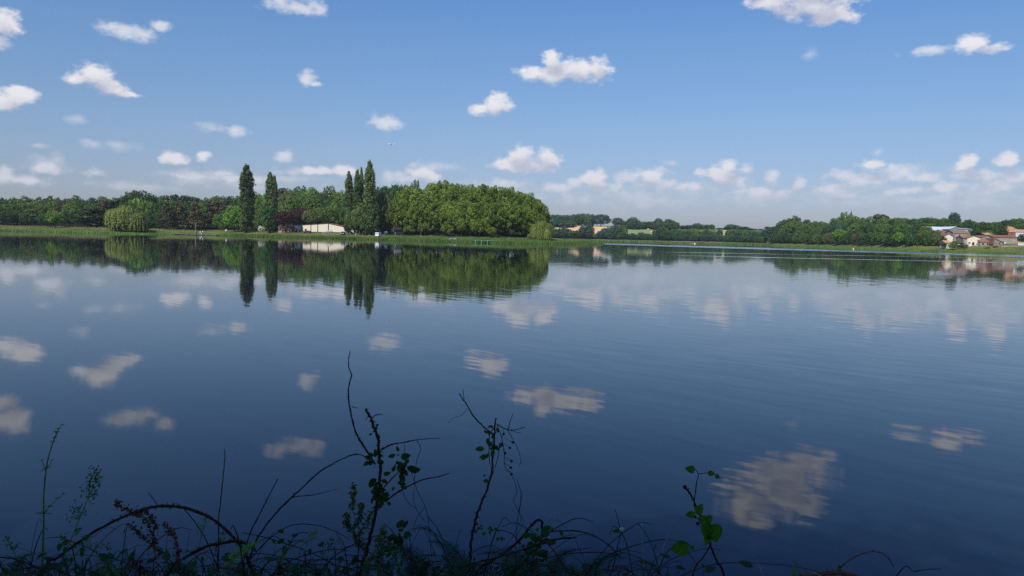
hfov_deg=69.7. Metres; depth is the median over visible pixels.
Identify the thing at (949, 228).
metal barn
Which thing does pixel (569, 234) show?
broadleaf tree
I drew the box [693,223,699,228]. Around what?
broadleaf tree
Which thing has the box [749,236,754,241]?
broadleaf tree
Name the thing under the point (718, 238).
broadleaf tree
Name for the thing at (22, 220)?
broadleaf tree
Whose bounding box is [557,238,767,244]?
reeds
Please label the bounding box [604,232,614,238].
broadleaf tree
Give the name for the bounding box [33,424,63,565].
tall herb
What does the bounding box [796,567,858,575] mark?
fallen branch
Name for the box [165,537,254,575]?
bramble cane
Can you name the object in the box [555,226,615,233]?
wheat field
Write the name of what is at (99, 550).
meadow grass
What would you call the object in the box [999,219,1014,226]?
broadleaf tree
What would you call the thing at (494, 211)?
plane tree
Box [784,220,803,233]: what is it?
plane tree
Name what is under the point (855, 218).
broadleaf tree
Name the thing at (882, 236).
broadleaf tree
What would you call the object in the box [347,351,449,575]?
bramble
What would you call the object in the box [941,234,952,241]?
gabled house
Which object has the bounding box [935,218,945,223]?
broadleaf tree
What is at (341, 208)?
broadleaf tree
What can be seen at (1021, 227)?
broadleaf tree
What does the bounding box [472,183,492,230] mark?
plane tree
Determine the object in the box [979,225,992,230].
broadleaf tree
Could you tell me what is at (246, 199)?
poplar tree
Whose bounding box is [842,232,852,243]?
broadleaf tree
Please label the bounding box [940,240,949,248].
garden shed
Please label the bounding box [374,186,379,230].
broadleaf tree
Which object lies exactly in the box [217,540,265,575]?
fern
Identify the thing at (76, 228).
rough grass
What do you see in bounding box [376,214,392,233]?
broadleaf tree
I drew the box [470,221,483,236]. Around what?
young tree
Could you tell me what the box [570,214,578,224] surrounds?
broadleaf tree
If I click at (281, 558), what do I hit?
fern
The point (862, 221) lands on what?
broadleaf tree
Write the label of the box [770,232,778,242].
broadleaf tree
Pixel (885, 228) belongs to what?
broadleaf tree
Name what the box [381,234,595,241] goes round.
rough grass
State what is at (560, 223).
broadleaf tree
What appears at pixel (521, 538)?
bramble cane
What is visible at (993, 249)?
rough grass
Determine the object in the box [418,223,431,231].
young tree
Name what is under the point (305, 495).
bramble cane
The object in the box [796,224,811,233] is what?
broadleaf tree
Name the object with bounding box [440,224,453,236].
young tree
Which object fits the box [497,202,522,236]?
plane tree
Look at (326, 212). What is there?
street tree
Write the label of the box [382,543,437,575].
fern
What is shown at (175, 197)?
pine tree
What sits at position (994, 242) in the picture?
stone house
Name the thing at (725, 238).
broadleaf tree
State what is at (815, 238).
broadleaf tree
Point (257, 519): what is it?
bramble cane
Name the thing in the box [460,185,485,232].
plane tree
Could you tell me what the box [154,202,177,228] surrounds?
conifer tree
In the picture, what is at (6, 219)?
broadleaf tree
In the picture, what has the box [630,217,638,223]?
broadleaf tree
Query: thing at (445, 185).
plane tree
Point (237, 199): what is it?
broadleaf tree
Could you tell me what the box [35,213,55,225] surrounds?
broadleaf tree
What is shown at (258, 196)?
broadleaf tree
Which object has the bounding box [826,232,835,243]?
broadleaf tree
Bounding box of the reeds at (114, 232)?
[0,228,241,235]
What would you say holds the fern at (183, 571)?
on the ground at (857, 243)
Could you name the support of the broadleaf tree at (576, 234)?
on the ground at (857, 243)
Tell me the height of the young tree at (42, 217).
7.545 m
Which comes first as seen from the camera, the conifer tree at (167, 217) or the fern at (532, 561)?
the fern at (532, 561)
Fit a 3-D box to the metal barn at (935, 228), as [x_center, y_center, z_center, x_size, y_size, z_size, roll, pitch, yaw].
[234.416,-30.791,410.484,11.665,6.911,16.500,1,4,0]
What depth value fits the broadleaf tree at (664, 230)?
740.95 m
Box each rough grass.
[0,225,384,237]
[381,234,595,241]
[889,244,1023,251]
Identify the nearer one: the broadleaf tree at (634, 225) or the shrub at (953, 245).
the shrub at (953, 245)
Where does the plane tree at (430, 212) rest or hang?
on the ground at (857, 243)
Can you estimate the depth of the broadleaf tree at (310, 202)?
401.06 m
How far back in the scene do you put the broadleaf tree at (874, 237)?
437.00 m
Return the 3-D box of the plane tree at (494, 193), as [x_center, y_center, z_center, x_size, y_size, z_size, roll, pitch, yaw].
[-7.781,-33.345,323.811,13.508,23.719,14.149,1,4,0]
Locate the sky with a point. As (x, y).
(754, 114)
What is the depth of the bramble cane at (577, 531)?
2.15 m
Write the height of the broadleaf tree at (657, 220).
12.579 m
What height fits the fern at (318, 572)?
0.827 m
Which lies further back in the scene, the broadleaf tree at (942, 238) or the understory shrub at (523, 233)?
the broadleaf tree at (942, 238)
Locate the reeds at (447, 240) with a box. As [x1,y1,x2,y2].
[235,233,605,243]
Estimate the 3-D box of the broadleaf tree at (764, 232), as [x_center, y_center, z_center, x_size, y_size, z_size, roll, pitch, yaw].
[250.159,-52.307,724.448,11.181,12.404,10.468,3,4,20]
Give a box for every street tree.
[301,209,319,224]
[313,208,325,231]
[316,207,338,229]
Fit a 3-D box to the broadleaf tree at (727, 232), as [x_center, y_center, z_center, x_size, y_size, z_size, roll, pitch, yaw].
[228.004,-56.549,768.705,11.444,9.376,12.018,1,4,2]
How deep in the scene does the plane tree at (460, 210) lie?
315.51 m
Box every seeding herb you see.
[342,482,374,575]
[361,523,401,575]
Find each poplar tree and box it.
[238,163,255,232]
[263,172,273,232]
[271,175,277,231]
[343,171,353,234]
[352,169,361,233]
[360,167,363,233]
[362,159,375,235]
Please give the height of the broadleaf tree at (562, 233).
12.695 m
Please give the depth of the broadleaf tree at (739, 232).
760.27 m
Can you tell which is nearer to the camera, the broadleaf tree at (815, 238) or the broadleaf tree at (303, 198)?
the broadleaf tree at (303, 198)
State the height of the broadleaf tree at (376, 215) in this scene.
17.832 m
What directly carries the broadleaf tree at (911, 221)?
on the ground at (857, 243)
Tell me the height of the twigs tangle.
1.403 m
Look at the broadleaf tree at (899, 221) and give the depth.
451.45 m
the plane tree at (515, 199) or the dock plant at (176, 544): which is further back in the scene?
the plane tree at (515, 199)
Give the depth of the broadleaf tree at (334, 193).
418.13 m
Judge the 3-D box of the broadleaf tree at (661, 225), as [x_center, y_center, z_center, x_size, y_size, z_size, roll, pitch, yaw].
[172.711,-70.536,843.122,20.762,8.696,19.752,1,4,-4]
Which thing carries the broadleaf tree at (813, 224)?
on the ground at (857, 243)
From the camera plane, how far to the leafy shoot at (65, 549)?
1.95 m
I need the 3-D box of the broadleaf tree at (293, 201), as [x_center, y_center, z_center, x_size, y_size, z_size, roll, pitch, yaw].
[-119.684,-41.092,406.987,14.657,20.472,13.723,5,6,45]
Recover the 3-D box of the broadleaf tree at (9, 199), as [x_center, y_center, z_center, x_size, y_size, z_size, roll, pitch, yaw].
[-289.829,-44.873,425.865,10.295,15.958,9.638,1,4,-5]
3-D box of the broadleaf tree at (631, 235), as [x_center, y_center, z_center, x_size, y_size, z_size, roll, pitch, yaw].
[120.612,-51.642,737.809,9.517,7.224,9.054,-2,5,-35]
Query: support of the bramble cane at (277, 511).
on the ground at (857, 243)
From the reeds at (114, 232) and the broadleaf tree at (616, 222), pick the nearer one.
the reeds at (114, 232)
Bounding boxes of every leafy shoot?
[57,528,89,575]
[277,529,323,575]
[374,519,411,567]
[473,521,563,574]
[521,525,555,574]
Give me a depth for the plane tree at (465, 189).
338.88 m
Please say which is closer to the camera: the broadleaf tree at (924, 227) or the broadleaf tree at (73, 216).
the broadleaf tree at (73, 216)
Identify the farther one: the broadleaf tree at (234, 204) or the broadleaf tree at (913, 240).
the broadleaf tree at (234, 204)
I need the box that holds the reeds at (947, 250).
[773,244,1023,254]
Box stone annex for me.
[956,236,964,242]
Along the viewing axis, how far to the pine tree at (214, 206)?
428.32 m
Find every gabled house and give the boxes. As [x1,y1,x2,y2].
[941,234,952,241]
[964,234,979,246]
[1004,230,1015,235]
[1010,229,1023,237]
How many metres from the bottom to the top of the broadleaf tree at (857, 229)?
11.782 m
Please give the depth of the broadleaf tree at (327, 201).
398.28 m
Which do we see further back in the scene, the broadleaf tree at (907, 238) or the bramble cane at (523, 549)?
the broadleaf tree at (907, 238)
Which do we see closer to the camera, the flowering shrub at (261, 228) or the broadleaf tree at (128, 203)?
the flowering shrub at (261, 228)
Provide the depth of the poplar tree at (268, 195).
361.77 m
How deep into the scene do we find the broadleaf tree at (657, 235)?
741.16 m
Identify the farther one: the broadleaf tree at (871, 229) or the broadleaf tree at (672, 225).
the broadleaf tree at (672, 225)
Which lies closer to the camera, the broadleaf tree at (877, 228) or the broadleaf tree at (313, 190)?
the broadleaf tree at (313, 190)
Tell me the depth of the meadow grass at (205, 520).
2.05 m
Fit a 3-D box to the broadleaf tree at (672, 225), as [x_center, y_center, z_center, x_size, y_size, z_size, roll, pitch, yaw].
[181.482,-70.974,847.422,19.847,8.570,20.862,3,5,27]
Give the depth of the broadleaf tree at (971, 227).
445.25 m
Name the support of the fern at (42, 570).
on the ground at (857, 243)
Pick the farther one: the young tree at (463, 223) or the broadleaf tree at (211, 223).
the broadleaf tree at (211, 223)
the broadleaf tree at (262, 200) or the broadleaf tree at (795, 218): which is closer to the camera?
the broadleaf tree at (262, 200)
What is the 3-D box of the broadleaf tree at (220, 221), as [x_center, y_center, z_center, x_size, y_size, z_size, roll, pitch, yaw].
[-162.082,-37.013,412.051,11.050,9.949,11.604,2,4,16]
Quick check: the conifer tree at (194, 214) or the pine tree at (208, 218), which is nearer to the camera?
the conifer tree at (194, 214)
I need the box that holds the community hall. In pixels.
[294,223,353,231]
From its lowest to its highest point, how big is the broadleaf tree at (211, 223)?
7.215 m
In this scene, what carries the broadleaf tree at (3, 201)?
on the ground at (857, 243)
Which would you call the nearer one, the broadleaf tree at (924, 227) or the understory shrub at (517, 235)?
the understory shrub at (517, 235)
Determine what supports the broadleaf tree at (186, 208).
on the ground at (857, 243)
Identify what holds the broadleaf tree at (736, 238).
on the ground at (857, 243)
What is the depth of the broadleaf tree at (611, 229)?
730.52 m
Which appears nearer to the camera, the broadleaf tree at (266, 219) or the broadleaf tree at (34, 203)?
the broadleaf tree at (266, 219)
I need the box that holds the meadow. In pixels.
[628,229,654,234]
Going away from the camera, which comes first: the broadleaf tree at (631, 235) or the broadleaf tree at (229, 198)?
the broadleaf tree at (229, 198)
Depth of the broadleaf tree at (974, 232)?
371.35 m
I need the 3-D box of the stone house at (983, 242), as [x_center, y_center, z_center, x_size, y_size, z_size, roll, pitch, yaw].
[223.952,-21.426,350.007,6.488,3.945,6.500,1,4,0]
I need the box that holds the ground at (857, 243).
[0,222,1023,251]
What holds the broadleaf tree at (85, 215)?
on the ground at (857, 243)
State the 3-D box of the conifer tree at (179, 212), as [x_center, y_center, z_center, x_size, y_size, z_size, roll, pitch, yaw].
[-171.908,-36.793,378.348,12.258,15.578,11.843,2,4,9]
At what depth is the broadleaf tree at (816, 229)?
588.15 m
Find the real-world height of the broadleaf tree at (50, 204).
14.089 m
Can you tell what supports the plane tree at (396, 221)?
on the ground at (857, 243)
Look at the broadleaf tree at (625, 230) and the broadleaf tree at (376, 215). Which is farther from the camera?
the broadleaf tree at (625, 230)
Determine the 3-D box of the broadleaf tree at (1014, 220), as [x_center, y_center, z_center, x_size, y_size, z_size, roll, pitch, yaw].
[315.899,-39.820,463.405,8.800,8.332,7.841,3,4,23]
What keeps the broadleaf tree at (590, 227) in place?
on the ground at (857, 243)
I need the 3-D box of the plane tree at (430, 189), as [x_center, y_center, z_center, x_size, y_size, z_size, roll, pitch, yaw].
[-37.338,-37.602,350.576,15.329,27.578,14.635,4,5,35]
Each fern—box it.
[7,552,33,575]
[34,562,75,575]
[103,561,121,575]
[159,560,198,575]
[215,563,253,575]
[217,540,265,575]
[274,541,298,575]
[297,563,326,575]
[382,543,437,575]
[402,557,427,575]
[427,538,472,575]
[440,559,482,575]
[477,547,550,575]
[493,560,525,575]
[537,561,591,575]
[546,547,588,575]
[577,552,624,575]
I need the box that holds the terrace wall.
[1001,245,1023,246]
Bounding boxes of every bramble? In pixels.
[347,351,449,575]
[450,391,524,575]
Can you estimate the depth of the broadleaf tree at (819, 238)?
545.90 m
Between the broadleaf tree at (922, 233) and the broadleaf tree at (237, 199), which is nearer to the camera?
the broadleaf tree at (922, 233)
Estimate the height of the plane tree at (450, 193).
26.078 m
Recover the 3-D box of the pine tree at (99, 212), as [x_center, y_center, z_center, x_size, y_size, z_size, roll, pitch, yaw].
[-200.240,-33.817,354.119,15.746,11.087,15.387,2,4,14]
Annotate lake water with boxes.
[0,231,1023,575]
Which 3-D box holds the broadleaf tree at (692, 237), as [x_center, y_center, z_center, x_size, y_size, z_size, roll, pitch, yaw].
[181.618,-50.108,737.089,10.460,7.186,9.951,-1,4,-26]
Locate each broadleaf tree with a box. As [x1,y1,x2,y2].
[0,198,8,204]
[0,205,7,211]
[0,210,18,225]
[4,197,14,205]
[6,204,24,224]
[16,195,36,205]
[16,213,32,225]
[18,203,34,224]
[26,201,43,224]
[31,213,44,224]
[35,205,51,213]
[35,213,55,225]
[41,195,53,205]
[46,201,56,224]
[52,200,69,225]
[61,203,81,225]
[62,210,77,226]
[66,195,80,224]
[67,209,88,225]
[70,199,90,225]
[78,213,94,226]
[86,197,97,205]
[89,201,107,226]
[97,196,110,201]
[118,201,135,208]
[120,190,157,202]
[129,197,150,213]
[136,200,157,219]
[144,195,158,205]
[144,210,157,221]
[147,218,155,227]
[152,212,164,225]
[155,201,170,227]
[166,199,175,227]
[175,200,190,228]
[193,202,208,228]
[206,219,219,228]
[210,195,225,204]
[211,213,231,229]
[221,196,235,227]
[227,195,240,203]
[229,202,240,216]
[252,217,261,229]
[253,220,262,229]
[254,192,261,199]
[254,197,265,211]
[254,210,263,225]
[258,200,265,212]
[260,204,278,232]
[278,191,295,225]
[284,195,305,224]
[291,186,307,197]
[294,195,313,223]
[303,195,322,223]
[304,186,318,196]
[312,194,329,223]
[313,192,323,203]
[321,196,336,223]
[323,185,336,197]
[329,194,344,224]
[333,190,344,196]
[337,200,353,223]
[344,209,354,228]
[351,202,365,234]
[364,203,380,234]
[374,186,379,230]
[374,192,390,226]
[376,186,391,199]
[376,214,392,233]
[386,184,398,231]
[397,184,408,229]
[410,180,419,199]
[549,219,558,226]
[551,228,557,237]
[557,220,569,226]
[557,226,568,237]
[564,221,573,226]
[564,229,574,237]
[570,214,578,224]
[571,231,579,237]
[579,213,588,225]
[579,226,589,238]
[584,229,593,238]
[585,213,591,224]
[585,224,594,237]
[592,214,611,225]
[595,231,606,238]
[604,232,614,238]
[606,227,616,238]
[611,217,623,225]
[611,225,622,236]
[613,232,621,238]
[617,225,627,238]
[627,223,639,228]
[628,233,636,238]
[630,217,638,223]
[636,232,644,239]
[652,229,662,239]
[654,218,662,225]
[655,223,670,228]
[658,226,669,239]
[662,223,677,229]
[670,229,680,240]
[677,234,687,240]
[682,229,690,234]
[689,228,699,234]
[689,234,698,240]
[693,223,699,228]
[698,224,706,228]
[699,235,707,241]
[702,229,709,235]
[705,234,713,240]
[716,229,722,235]
[716,235,722,241]
[722,235,730,241]
[724,224,735,228]
[724,230,734,234]
[732,235,741,241]
[735,230,742,235]
[741,230,751,235]
[742,236,749,241]
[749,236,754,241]
[758,237,767,242]
[760,229,770,236]
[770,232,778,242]
[773,233,781,242]
[775,222,783,228]
[778,224,793,233]
[778,232,790,242]
[785,233,794,242]
[789,215,801,222]
[792,232,802,242]
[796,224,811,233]
[799,233,808,242]
[805,233,816,244]
[810,221,818,227]
[810,227,822,234]
[810,234,819,243]
[815,221,825,227]
[817,235,825,243]
[821,233,830,243]
[822,225,833,233]
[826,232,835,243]
[827,224,837,233]
[828,218,836,224]
[832,229,847,244]
[835,223,844,236]
[836,211,847,224]
[841,220,854,230]
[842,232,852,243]
[847,215,859,226]
[847,222,861,234]
[851,234,857,244]
[854,224,863,233]
[855,231,863,245]
[857,233,868,245]
[858,217,866,224]
[860,223,872,232]
[862,232,873,245]
[864,216,872,224]
[867,224,881,232]
[870,232,882,244]
[873,223,884,233]
[875,217,886,223]
[878,233,887,245]
[880,224,891,233]
[884,236,896,245]
[887,224,899,234]
[889,233,902,243]
[893,218,904,224]
[894,224,908,232]
[903,225,913,233]
[903,232,916,245]
[907,218,916,224]
[910,225,921,234]
[910,235,923,245]
[915,217,926,224]
[915,230,929,245]
[918,226,930,232]
[920,223,931,226]
[921,217,935,223]
[923,233,933,245]
[929,234,940,245]
[934,230,941,242]
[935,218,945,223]
[936,236,946,245]
[946,219,954,223]
[948,212,961,223]
[950,223,962,227]
[962,219,973,224]
[963,225,977,228]
[968,229,987,235]
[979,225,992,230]
[992,224,1008,234]
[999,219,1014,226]
[1010,218,1019,223]
[1016,224,1023,229]
[1018,234,1023,241]
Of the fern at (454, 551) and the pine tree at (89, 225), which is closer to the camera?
the fern at (454, 551)
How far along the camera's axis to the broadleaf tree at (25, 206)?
386.33 m
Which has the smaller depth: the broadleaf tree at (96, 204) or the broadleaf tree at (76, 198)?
the broadleaf tree at (96, 204)
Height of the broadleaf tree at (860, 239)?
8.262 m
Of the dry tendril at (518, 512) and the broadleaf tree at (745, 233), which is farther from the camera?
the broadleaf tree at (745, 233)
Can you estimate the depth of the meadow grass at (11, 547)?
1.90 m
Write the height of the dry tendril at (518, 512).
1.093 m
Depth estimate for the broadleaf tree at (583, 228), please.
726.15 m
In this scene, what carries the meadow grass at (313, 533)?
on the ground at (857, 243)
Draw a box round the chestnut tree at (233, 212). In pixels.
[222,205,241,231]
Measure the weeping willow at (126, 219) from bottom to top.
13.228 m
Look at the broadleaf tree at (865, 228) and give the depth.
482.11 m
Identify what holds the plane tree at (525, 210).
on the ground at (857, 243)
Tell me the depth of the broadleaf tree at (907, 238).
378.19 m
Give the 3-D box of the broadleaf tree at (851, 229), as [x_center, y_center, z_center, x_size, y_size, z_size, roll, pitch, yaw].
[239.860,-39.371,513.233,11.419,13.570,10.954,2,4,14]
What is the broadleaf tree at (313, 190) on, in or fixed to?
on the ground at (857, 243)
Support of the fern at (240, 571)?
on the ground at (857, 243)
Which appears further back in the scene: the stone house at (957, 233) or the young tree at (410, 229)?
the stone house at (957, 233)
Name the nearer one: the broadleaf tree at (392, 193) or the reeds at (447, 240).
the reeds at (447, 240)
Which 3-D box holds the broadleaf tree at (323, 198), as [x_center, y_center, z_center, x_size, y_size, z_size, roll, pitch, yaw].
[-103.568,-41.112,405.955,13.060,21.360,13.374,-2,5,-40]
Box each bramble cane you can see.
[46,501,254,574]
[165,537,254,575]
[217,449,224,575]
[238,523,349,575]
[242,532,349,575]
[243,479,277,564]
[246,453,371,569]
[278,489,335,509]
[437,536,575,575]
[474,519,544,575]
[514,530,619,574]
[833,550,893,575]
[896,566,940,575]
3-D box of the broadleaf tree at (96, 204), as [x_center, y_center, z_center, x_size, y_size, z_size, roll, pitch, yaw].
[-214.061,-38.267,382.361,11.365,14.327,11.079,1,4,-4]
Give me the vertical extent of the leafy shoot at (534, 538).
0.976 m
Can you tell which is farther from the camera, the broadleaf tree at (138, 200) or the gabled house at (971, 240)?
the broadleaf tree at (138, 200)
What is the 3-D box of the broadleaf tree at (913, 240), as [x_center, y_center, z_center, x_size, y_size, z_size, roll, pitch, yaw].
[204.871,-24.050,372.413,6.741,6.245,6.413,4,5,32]
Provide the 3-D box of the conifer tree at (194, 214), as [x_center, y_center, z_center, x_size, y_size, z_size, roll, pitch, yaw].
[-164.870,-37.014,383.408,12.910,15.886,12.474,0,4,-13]
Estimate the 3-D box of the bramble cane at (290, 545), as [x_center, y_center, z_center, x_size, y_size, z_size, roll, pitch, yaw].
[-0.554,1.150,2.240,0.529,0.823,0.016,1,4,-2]
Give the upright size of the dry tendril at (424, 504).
1.147 m
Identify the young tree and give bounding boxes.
[38,213,47,227]
[45,211,64,227]
[403,226,416,235]
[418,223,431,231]
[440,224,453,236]
[455,218,467,236]
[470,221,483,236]
[486,227,496,237]
[892,232,903,242]
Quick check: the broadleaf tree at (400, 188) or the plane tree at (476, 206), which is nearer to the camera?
the plane tree at (476, 206)
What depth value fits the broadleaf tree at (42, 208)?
386.26 m
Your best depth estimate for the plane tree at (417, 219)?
332.82 m
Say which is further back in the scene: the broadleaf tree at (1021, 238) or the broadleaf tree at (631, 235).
the broadleaf tree at (631, 235)
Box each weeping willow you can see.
[103,205,150,231]
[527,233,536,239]
[528,220,553,239]
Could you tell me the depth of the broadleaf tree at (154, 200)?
429.05 m
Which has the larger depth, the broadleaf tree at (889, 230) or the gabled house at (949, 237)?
the broadleaf tree at (889, 230)
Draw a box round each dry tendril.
[403,441,444,572]
[502,480,522,549]
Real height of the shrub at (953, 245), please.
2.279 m
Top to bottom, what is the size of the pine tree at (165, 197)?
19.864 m
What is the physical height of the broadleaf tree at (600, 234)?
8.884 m
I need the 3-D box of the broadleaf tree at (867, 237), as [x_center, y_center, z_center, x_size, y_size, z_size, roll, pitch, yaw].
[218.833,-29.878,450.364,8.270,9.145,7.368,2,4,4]
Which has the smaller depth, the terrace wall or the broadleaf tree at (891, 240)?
the terrace wall
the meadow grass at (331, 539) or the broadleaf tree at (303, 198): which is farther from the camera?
the broadleaf tree at (303, 198)
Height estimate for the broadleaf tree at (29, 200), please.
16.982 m
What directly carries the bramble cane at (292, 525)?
on the ground at (857, 243)
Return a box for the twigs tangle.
[0,503,815,575]
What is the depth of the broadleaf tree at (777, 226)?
668.44 m
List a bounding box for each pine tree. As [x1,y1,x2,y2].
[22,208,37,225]
[79,216,98,226]
[80,206,106,226]
[100,200,117,209]
[110,198,127,208]
[158,195,169,202]
[169,194,181,209]
[180,195,191,202]
[190,196,199,201]
[203,199,227,217]
[203,213,215,229]
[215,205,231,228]
[277,188,285,197]
[872,213,889,219]
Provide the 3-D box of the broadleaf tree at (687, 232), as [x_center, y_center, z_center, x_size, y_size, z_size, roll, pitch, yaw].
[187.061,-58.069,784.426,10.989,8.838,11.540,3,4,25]
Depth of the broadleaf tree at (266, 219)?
359.90 m
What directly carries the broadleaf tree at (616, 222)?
on the ground at (857, 243)
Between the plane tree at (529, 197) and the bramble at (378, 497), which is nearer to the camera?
the bramble at (378, 497)
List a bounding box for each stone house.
[945,230,970,243]
[976,235,991,238]
[977,239,988,245]
[984,238,1002,246]
[988,235,1017,243]
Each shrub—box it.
[258,226,265,231]
[509,234,522,237]
[511,231,528,236]
[948,244,957,247]
[957,244,968,247]
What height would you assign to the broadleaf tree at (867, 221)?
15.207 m
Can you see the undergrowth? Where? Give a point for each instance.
(103, 557)
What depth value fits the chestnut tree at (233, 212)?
375.33 m
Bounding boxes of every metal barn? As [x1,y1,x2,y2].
[922,226,942,230]
[940,226,960,230]
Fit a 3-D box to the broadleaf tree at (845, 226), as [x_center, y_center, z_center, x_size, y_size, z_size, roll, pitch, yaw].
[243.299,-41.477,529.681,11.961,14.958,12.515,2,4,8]
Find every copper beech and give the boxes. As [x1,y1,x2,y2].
[270,211,299,232]
[288,208,311,231]
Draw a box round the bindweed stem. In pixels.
[670,465,724,575]
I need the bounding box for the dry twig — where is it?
[610,510,642,575]
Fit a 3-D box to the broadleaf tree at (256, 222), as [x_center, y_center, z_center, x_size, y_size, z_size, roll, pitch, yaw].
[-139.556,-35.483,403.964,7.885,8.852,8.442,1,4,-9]
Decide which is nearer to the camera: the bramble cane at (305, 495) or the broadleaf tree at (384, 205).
the bramble cane at (305, 495)
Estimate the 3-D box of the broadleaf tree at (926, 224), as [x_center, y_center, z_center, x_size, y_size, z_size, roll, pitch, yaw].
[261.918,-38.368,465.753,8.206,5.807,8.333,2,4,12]
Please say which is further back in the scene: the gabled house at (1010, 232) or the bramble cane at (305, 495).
the gabled house at (1010, 232)
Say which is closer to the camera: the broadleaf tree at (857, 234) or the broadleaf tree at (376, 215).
the broadleaf tree at (376, 215)
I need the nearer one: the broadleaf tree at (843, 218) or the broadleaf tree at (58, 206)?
the broadleaf tree at (58, 206)
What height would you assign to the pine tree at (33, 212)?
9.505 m
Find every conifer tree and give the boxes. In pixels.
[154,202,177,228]
[173,201,188,228]
[185,202,208,229]
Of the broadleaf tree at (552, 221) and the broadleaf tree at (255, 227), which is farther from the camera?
the broadleaf tree at (552, 221)
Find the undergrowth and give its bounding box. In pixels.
[0,527,752,575]
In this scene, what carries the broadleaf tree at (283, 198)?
on the ground at (857, 243)
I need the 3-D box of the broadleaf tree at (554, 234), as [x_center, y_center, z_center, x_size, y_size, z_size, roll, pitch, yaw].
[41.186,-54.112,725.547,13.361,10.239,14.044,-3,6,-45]
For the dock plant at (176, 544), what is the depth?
1.90 m
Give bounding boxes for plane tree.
[387,201,411,234]
[390,185,429,234]
[406,201,434,235]
[421,180,445,234]
[423,201,449,235]
[431,180,453,204]
[437,199,459,235]
[440,183,462,233]
[451,201,476,236]
[453,184,473,231]
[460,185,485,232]
[465,200,490,235]
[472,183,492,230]
[480,202,508,236]
[482,185,507,207]
[493,186,514,235]
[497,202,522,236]
[507,189,528,232]
[509,205,533,237]
[519,192,538,236]
[522,209,544,231]
[529,197,547,217]
[539,204,549,222]
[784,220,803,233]
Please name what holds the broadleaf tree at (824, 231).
on the ground at (857, 243)
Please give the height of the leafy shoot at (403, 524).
0.905 m
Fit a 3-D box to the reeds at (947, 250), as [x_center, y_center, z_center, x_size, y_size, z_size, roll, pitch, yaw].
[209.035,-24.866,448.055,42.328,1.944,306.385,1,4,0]
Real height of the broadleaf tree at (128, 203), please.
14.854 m
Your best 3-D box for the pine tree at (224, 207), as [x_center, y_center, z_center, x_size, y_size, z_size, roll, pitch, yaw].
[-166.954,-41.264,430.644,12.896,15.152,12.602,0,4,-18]
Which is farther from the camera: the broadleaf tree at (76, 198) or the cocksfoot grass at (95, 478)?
the broadleaf tree at (76, 198)
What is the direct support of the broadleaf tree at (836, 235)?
on the ground at (857, 243)
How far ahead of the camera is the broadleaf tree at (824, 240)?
541.29 m
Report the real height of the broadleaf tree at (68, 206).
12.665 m
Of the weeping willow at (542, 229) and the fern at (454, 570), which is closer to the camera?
the fern at (454, 570)
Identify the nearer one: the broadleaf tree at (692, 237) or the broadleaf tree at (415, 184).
the broadleaf tree at (415, 184)
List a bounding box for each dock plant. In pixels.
[113,499,170,574]
[127,521,181,573]
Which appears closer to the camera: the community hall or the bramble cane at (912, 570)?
the bramble cane at (912, 570)
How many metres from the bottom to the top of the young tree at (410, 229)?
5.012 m
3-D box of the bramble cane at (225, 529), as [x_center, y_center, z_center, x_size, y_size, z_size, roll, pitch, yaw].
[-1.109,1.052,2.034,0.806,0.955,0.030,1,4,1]
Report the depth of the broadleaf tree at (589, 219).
851.46 m
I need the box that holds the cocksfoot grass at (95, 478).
[56,465,104,574]
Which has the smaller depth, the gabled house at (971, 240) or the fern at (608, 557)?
the fern at (608, 557)
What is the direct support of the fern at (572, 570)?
on the ground at (857, 243)
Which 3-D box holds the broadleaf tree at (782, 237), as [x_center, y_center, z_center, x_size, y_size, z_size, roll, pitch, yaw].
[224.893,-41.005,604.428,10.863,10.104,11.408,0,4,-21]
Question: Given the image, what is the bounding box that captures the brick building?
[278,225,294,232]
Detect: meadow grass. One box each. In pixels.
[2,534,23,574]
[81,534,113,575]
[194,518,210,575]
[211,529,229,569]
[297,528,317,567]
[319,537,336,567]
[790,560,798,575]
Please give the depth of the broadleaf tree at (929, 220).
484.26 m
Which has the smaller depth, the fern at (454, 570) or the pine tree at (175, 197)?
the fern at (454, 570)
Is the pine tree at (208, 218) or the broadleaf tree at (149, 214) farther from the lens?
the pine tree at (208, 218)
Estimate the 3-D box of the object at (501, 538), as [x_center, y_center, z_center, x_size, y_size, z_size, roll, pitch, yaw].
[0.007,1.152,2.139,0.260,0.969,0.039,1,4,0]
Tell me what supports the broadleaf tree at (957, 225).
on the ground at (857, 243)
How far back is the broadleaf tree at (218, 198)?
454.21 m
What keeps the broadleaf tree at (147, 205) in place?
on the ground at (857, 243)
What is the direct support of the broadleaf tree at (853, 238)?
on the ground at (857, 243)
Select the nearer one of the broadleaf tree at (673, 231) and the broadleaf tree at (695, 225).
the broadleaf tree at (673, 231)
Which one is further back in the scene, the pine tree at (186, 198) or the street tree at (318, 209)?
the pine tree at (186, 198)
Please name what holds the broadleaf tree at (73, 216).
on the ground at (857, 243)
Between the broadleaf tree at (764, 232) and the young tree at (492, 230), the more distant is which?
the broadleaf tree at (764, 232)
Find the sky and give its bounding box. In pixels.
[0,0,1023,228]
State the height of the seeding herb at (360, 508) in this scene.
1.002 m
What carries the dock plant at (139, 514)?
on the ground at (857, 243)

